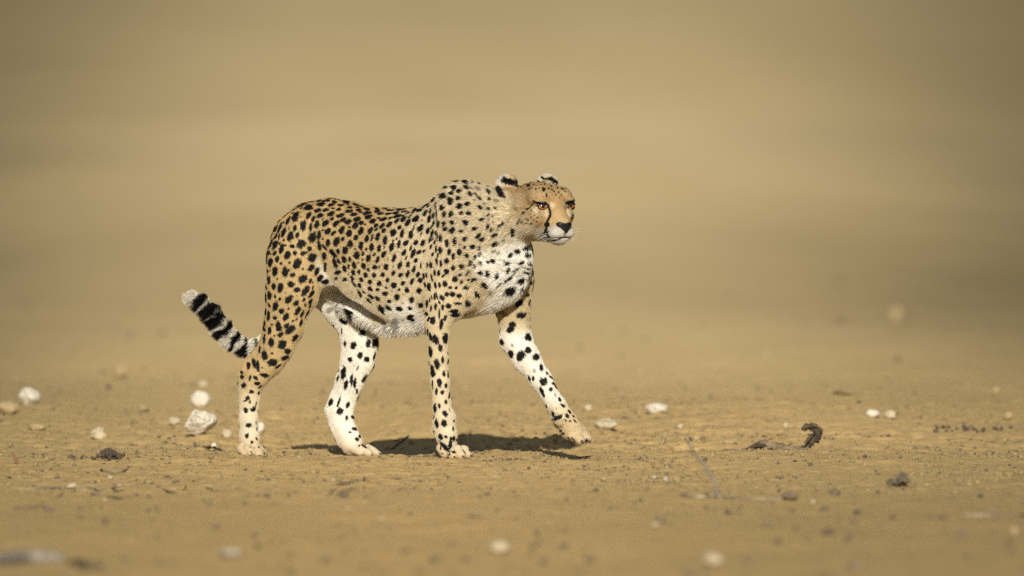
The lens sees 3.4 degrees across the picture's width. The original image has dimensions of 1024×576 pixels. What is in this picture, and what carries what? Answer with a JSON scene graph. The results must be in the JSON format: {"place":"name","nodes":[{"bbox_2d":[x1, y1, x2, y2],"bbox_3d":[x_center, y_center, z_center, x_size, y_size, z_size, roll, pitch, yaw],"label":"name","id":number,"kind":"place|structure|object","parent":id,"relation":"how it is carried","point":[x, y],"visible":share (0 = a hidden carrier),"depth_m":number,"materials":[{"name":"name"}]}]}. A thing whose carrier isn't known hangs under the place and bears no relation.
{"place":"outdoors","nodes":[
{"label":"outdoors","id":0,"kind":"place"},
{"bbox_2d":[0,432,1021,492],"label":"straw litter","id":1,"kind":"object","parent":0,"point":[498,454],"visible":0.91,"depth_m":47.27,"materials":[{"name":"beige plant"}]},
{"bbox_2d":[0,0,1023,575],"bbox_3d":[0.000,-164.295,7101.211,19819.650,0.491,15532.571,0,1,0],"label":"ground","id":2,"kind":"structure","parent":0,"point":[766,162],"depth_m":72.22,"materials":[{"name":"brown sand"}]},
{"bbox_2d":[0,400,19,414],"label":"clod","id":3,"kind":"object","parent":2,"relation":"on","point":[10,407],"visible":1,"depth_m":50.67,"materials":[{"name":"beige soil"}]},
{"bbox_2d":[12,452,18,463],"bbox_3d":[-1.374,0.471,47.229,0.022,0.038,0.009,0,1,0],"label":"splinter","id":4,"kind":"object","parent":2,"relation":"on","point":[15,459],"visible":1,"depth_m":47.23,"materials":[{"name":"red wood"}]},
{"bbox_2d":[18,387,40,404],"bbox_3d":[-1.451,0.327,51.333,0.068,0.055,0.056,0,1,2],"label":"stone","id":5,"kind":"object","parent":2,"relation":"on","point":[27,396],"visible":1,"depth_m":51.32,"materials":[{"name":"white stone"}]},
{"bbox_2d":[15,506,45,508],"bbox_3d":[-1.240,0.569,44.261,0.031,0.007,0.132,1,2,36],"label":"stick","id":6,"kind":"object","parent":2,"relation":"on","point":[28,507],"visible":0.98,"depth_m":44.22,"materials":[{"name":"brown wood"}]},
{"bbox_2d":[0,550,64,564],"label":"log","id":7,"kind":"object","parent":2,"relation":"on","point":[27,556],"visible":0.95,"depth_m":40.69,"materials":[{"name":"grey wood"}]},
{"bbox_2d":[28,423,45,429],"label":"clod","id":8,"kind":"object","parent":2,"relation":"on","point":[33,426],"visible":1,"depth_m":49.96,"materials":[{"name":"beige soil"}]},
{"bbox_2d":[15,486,104,491],"bbox_3d":[-1.175,0.539,45.794,0.193,0.015,0.348,1,1,25],"label":"stick","id":9,"kind":"object","parent":2,"relation":"on","point":[59,487],"visible":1,"depth_m":45.85,"materials":[{"name":"wood"}]},
{"bbox_2d":[66,483,75,487],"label":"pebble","id":10,"kind":"object","parent":2,"relation":"on","point":[71,485],"visible":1,"depth_m":45.91,"materials":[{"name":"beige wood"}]},
{"bbox_2d":[71,455,92,458],"bbox_3d":[-1.197,0.473,47.584,0.063,0.023,0.259,0,1,0],"label":"dropping trail","id":11,"kind":"object","parent":2,"relation":"on","point":[81,457],"visible":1,"depth_m":47.47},
{"bbox_2d":[68,560,103,569],"bbox_3d":[-1.018,0.653,40.149,0.053,0.028,0.256,0,1,-18],"label":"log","id":12,"kind":"object","parent":2,"relation":"on","point":[82,565],"visible":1,"depth_m":40.04,"materials":[{"name":"brown wood"}]},
{"bbox_2d":[91,426,106,439],"bbox_3d":[-1.201,0.422,49.570,0.047,0.041,0.040,0,1,-10],"label":"stone","id":13,"kind":"object","parent":2,"relation":"on","point":[97,433],"visible":1,"depth_m":49.56,"materials":[{"name":"beige stone"}]},
{"bbox_2d":[92,448,124,460],"bbox_3d":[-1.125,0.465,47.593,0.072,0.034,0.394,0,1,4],"label":"dung heap","id":14,"kind":"object","parent":2,"relation":"on","point":[108,454],"visible":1,"depth_m":47.56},
{"bbox_2d":[99,495,124,498],"bbox_3d":[-1.065,0.551,45.042,0.020,0.008,0.242,0,1,-17],"label":"stick","id":15,"kind":"object","parent":2,"relation":"on","point":[114,497],"visible":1,"depth_m":44.97,"materials":[{"name":"brown wood"}]},
{"bbox_2d":[100,483,123,489],"bbox_3d":[-1.086,0.534,45.882,0.056,0.025,0.112,-1,1,-21],"label":"stick","id":16,"kind":"object","parent":2,"relation":"on","point":[118,485],"visible":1,"depth_m":45.85,"materials":[{"name":"brown wood"}]},
{"bbox_2d":[100,468,128,472],"bbox_3d":[-1.082,0.502,46.855,0.070,0.010,0.159,0,1,-13],"label":"stick","id":17,"kind":"object","parent":2,"relation":"on","point":[103,470],"visible":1,"depth_m":46.82,"materials":[{"name":"brown wood"}]},
{"bbox_2d":[113,364,126,377],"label":"stone","id":18,"kind":"object","parent":2,"relation":"on","point":[119,370],"visible":1,"depth_m":54.06,"materials":[{"name":"beige stone"}]},
{"bbox_2d":[138,404,148,411],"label":"clod","id":19,"kind":"object","parent":2,"relation":"on","point":[144,407],"visible":1,"depth_m":50.95,"materials":[{"name":"beige soil"}]},
{"bbox_2d":[168,417,180,424],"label":"stone","id":20,"kind":"object","parent":2,"relation":"on","point":[174,420],"visible":1,"depth_m":50.18,"materials":[{"name":"beige stone"}]},
{"bbox_2d":[191,391,209,406],"bbox_3d":[-0.935,0.335,51.254,0.048,0.055,0.046,1,2,36],"label":"stone","id":21,"kind":"object","parent":2,"relation":"on","point":[200,398],"visible":1,"depth_m":51.24,"materials":[{"name":"white stone"}]},
{"bbox_2d":[185,409,216,435],"bbox_3d":[-0.904,0.393,49.605,0.094,0.082,0.089,0,1,6],"label":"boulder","id":22,"kind":"object","parent":2,"relation":"on","point":[200,422],"visible":1,"depth_m":49.58,"materials":[{"name":"white stone"}]},
{"bbox_2d":[197,380,207,387],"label":"stone","id":23,"kind":"object","parent":2,"relation":"on","point":[202,384],"visible":1,"depth_m":52.84,"materials":[{"name":"beige stone"}]},
{"bbox_2d":[212,524,218,528],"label":"pebble","id":24,"kind":"object","parent":2,"relation":"on","point":[215,526],"visible":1,"depth_m":42.77,"materials":[{"name":"stone"}]},
{"bbox_2d":[222,429,231,437],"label":"stone","id":25,"kind":"object","parent":2,"relation":"on","point":[227,433],"visible":1,"depth_m":49.60,"materials":[{"name":"beige stone"}]},
{"bbox_2d":[218,549,242,556],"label":"stone","id":26,"kind":"object","parent":2,"relation":"on","point":[229,552],"visible":1,"depth_m":41.08,"materials":[{"name":"beige stone"}]},
{"bbox_2d":[258,422,263,431],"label":"stone","id":27,"kind":"object","parent":2,"relation":"on","point":[261,426],"visible":0.52,"depth_m":50.25,"materials":[{"name":"white stone"}]},
{"bbox_2d":[336,481,352,484],"bbox_3d":[-0.458,0.530,46.171,0.056,0.018,0.010,0,1,0],"label":"twig","id":28,"kind":"object","parent":2,"relation":"on","point":[345,483],"visible":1,"depth_m":46.17,"materials":[{"name":"brown wood"}]},
{"bbox_2d":[335,487,356,494],"bbox_3d":[-0.439,0.536,44.827,0.063,0.025,0.007,0,1,0],"label":"twig","id":29,"kind":"object","parent":2,"relation":"on","point":[347,490],"visible":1,"depth_m":44.83,"materials":[{"name":"brown wood"}]},
{"bbox_2d":[181,173,591,458],"bbox_3d":[-0.324,0.080,47.992,1.208,0.806,0.284,1,1,26],"label":"cheetah","id":30,"kind":"object","parent":2,"relation":"on","point":[361,277],"visible":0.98,"depth_m":47.88,"materials":[{"name":"fur"}]},
{"bbox_2d":[390,435,408,449],"bbox_3d":[-0.324,0.447,49.153,0.057,0.047,0.008,0,1,0],"label":"twig","id":31,"kind":"object","parent":2,"relation":"on","point":[399,443],"visible":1,"depth_m":49.15,"materials":[{"name":"brown wood"}]},
{"bbox_2d":[466,514,488,519],"bbox_3d":[-0.091,0.583,43.503,0.009,0.011,0.164,0,1,-20],"label":"stick","id":32,"kind":"object","parent":2,"relation":"on","point":[476,515],"visible":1,"depth_m":43.48,"materials":[{"name":"brown wood"}]},
{"bbox_2d":[489,540,509,553],"bbox_3d":[-0.030,0.631,41.517,0.052,0.034,0.038,0,1,7],"label":"stone","id":33,"kind":"object","parent":2,"relation":"on","point":[499,547],"visible":1,"depth_m":41.50,"materials":[{"name":"beige stone"}]},
{"bbox_2d":[0,314,1011,535],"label":"pale grit","id":34,"kind":"object","parent":2,"relation":"on","point":[765,355],"visible":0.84,"depth_m":52.61,"materials":[{"name":"beige gravel"}]},
{"bbox_2d":[0,397,1023,494],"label":"soil crumbs","id":35,"kind":"object","parent":2,"relation":"on","point":[670,482],"visible":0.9,"depth_m":47.79,"materials":[{"name":"brown soil"}]},
{"bbox_2d":[0,278,1023,575],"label":"dark grit","id":36,"kind":"object","parent":2,"relation":"on","point":[688,572],"visible":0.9,"depth_m":45.86,"materials":[{"name":"gravel"}]},
{"bbox_2d":[584,404,591,410],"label":"pebble","id":37,"kind":"object","parent":2,"relation":"on","point":[587,407],"visible":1,"depth_m":50.66,"materials":[{"name":"beige stone"}]},
{"bbox_2d":[584,554,594,561],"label":"stone","id":38,"kind":"object","parent":2,"relation":"on","point":[589,558],"visible":1,"depth_m":40.90,"materials":[{"name":"brown stone"}]},
{"bbox_2d":[593,418,617,429],"bbox_3d":[0.272,0.398,49.755,0.068,0.038,0.065,0,1,-18],"label":"stone","id":39,"kind":"object","parent":2,"relation":"on","point":[606,423],"visible":1,"depth_m":49.73,"materials":[{"name":"beige stone"}]},
{"bbox_2d":[645,402,666,413],"bbox_3d":[0.426,0.356,50.531,0.067,0.035,0.048,0,1,7],"label":"stone","id":40,"kind":"object","parent":2,"relation":"on","point":[655,407],"visible":1,"depth_m":50.51,"materials":[{"name":"white stone"}]},
{"bbox_2d":[655,516,665,522],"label":"stone","id":41,"kind":"object","parent":2,"relation":"on","point":[659,519],"visible":1,"depth_m":43.24,"materials":[{"name":"grey stone"}]},
{"bbox_2d":[685,437,719,497],"bbox_3d":[0.501,0.475,45.005,0.095,0.166,0.039,0,1,0],"label":"twig","id":42,"kind":"object","parent":2,"relation":"on","point":[707,469],"visible":1,"depth_m":45.01,"materials":[{"name":"brown wood"}]},
{"bbox_2d":[702,553,722,565],"bbox_3d":[0.476,0.645,40.520,0.054,0.033,0.053,0,1,-12],"label":"stone","id":43,"kind":"object","parent":2,"relation":"on","point":[710,559],"visible":1,"depth_m":40.50,"materials":[{"name":"beige stone"}]},
{"bbox_2d":[683,495,783,500],"bbox_3d":[0.575,0.552,44.918,0.118,0.012,0.370,-1,2,-43],"label":"stick","id":44,"kind":"object","parent":2,"relation":"on","point":[732,497],"visible":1,"depth_m":44.91,"materials":[{"name":"brown wood"}]},
{"bbox_2d":[762,521,771,527],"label":"stone","id":45,"kind":"object","parent":2,"relation":"on","point":[766,524],"visible":1,"depth_m":42.76,"materials":[{"name":"grey stone"}]},
{"bbox_2d":[719,423,822,450],"bbox_3d":[0.716,0.430,48.724,0.344,0.092,0.072,0,1,-9],"label":"driftwood","id":46,"kind":"object","parent":2,"relation":"on","point":[815,436],"visible":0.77,"depth_m":48.73,"materials":[{"name":"wood"}]},
{"bbox_2d":[781,492,797,499],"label":"stone","id":47,"kind":"object","parent":2,"relation":"on","point":[789,496],"visible":1,"depth_m":44.76,"materials":[{"name":"beige stone"}]},
{"bbox_2d":[832,389,854,394],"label":"clod","id":48,"kind":"object","parent":2,"relation":"on","point":[842,392],"visible":1,"depth_m":52.15,"materials":[{"name":"beige soil"}]},
{"bbox_2d":[848,561,864,568],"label":"stone","id":49,"kind":"object","parent":2,"relation":"on","point":[854,565],"visible":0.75,"depth_m":40.33,"materials":[{"name":"beige stone"}]},
{"bbox_2d":[866,409,879,417],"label":"stone","id":50,"kind":"object","parent":2,"relation":"on","point":[871,413],"visible":1,"depth_m":50.32,"materials":[{"name":"white stone"}]},
{"bbox_2d":[882,410,896,418],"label":"stone","id":51,"kind":"object","parent":2,"relation":"on","point":[889,414],"visible":1,"depth_m":50.27,"materials":[{"name":"beige stone"}]},
{"bbox_2d":[889,307,901,319],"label":"stone","id":52,"kind":"object","parent":2,"relation":"on","point":[895,313],"visible":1,"depth_m":61.59,"materials":[{"name":"beige stone"}]},
{"bbox_2d":[886,472,909,486],"bbox_3d":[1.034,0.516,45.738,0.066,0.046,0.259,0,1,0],"label":"dung lump","id":53,"kind":"object","parent":2,"relation":"on","point":[902,478],"visible":1,"depth_m":45.70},
{"bbox_2d":[957,529,965,535],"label":"stone","id":54,"kind":"object","parent":2,"relation":"on","point":[961,532],"visible":1,"depth_m":42.30,"materials":[{"name":"brown stone"}]},
{"bbox_2d":[933,425,1012,432],"bbox_3d":[1.350,0.413,49.969,0.243,0.023,0.275,0,1,0],"label":"dropping trail","id":55,"kind":"object","parent":2,"relation":"on","point":[983,429],"visible":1,"depth_m":50.00,"materials":[{"name":"brown soil"}]},
{"bbox_2d":[963,513,1023,516],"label":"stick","id":56,"kind":"object","parent":2,"relation":"on","point":[986,515],"visible":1,"depth_m":43.48,"materials":[{"name":"brown wood"}]},
{"bbox_2d":[993,387,998,394],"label":"pebble","id":57,"kind":"object","parent":2,"relation":"on","point":[995,390],"visible":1,"depth_m":52.34,"materials":[{"name":"beige stone"}]},
{"bbox_2d":[1003,411,1012,419],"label":"stone","id":58,"kind":"object","parent":2,"relation":"on","point":[1007,415],"visible":1,"depth_m":50.48,"materials":[{"name":"beige stone"}]},
{"bbox_2d":[1010,527,1017,535],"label":"stone","id":59,"kind":"object","parent":2,"relation":"on","point":[1014,531],"visible":1,"depth_m":42.25,"materials":[{"name":"beige stone"}]}
]}

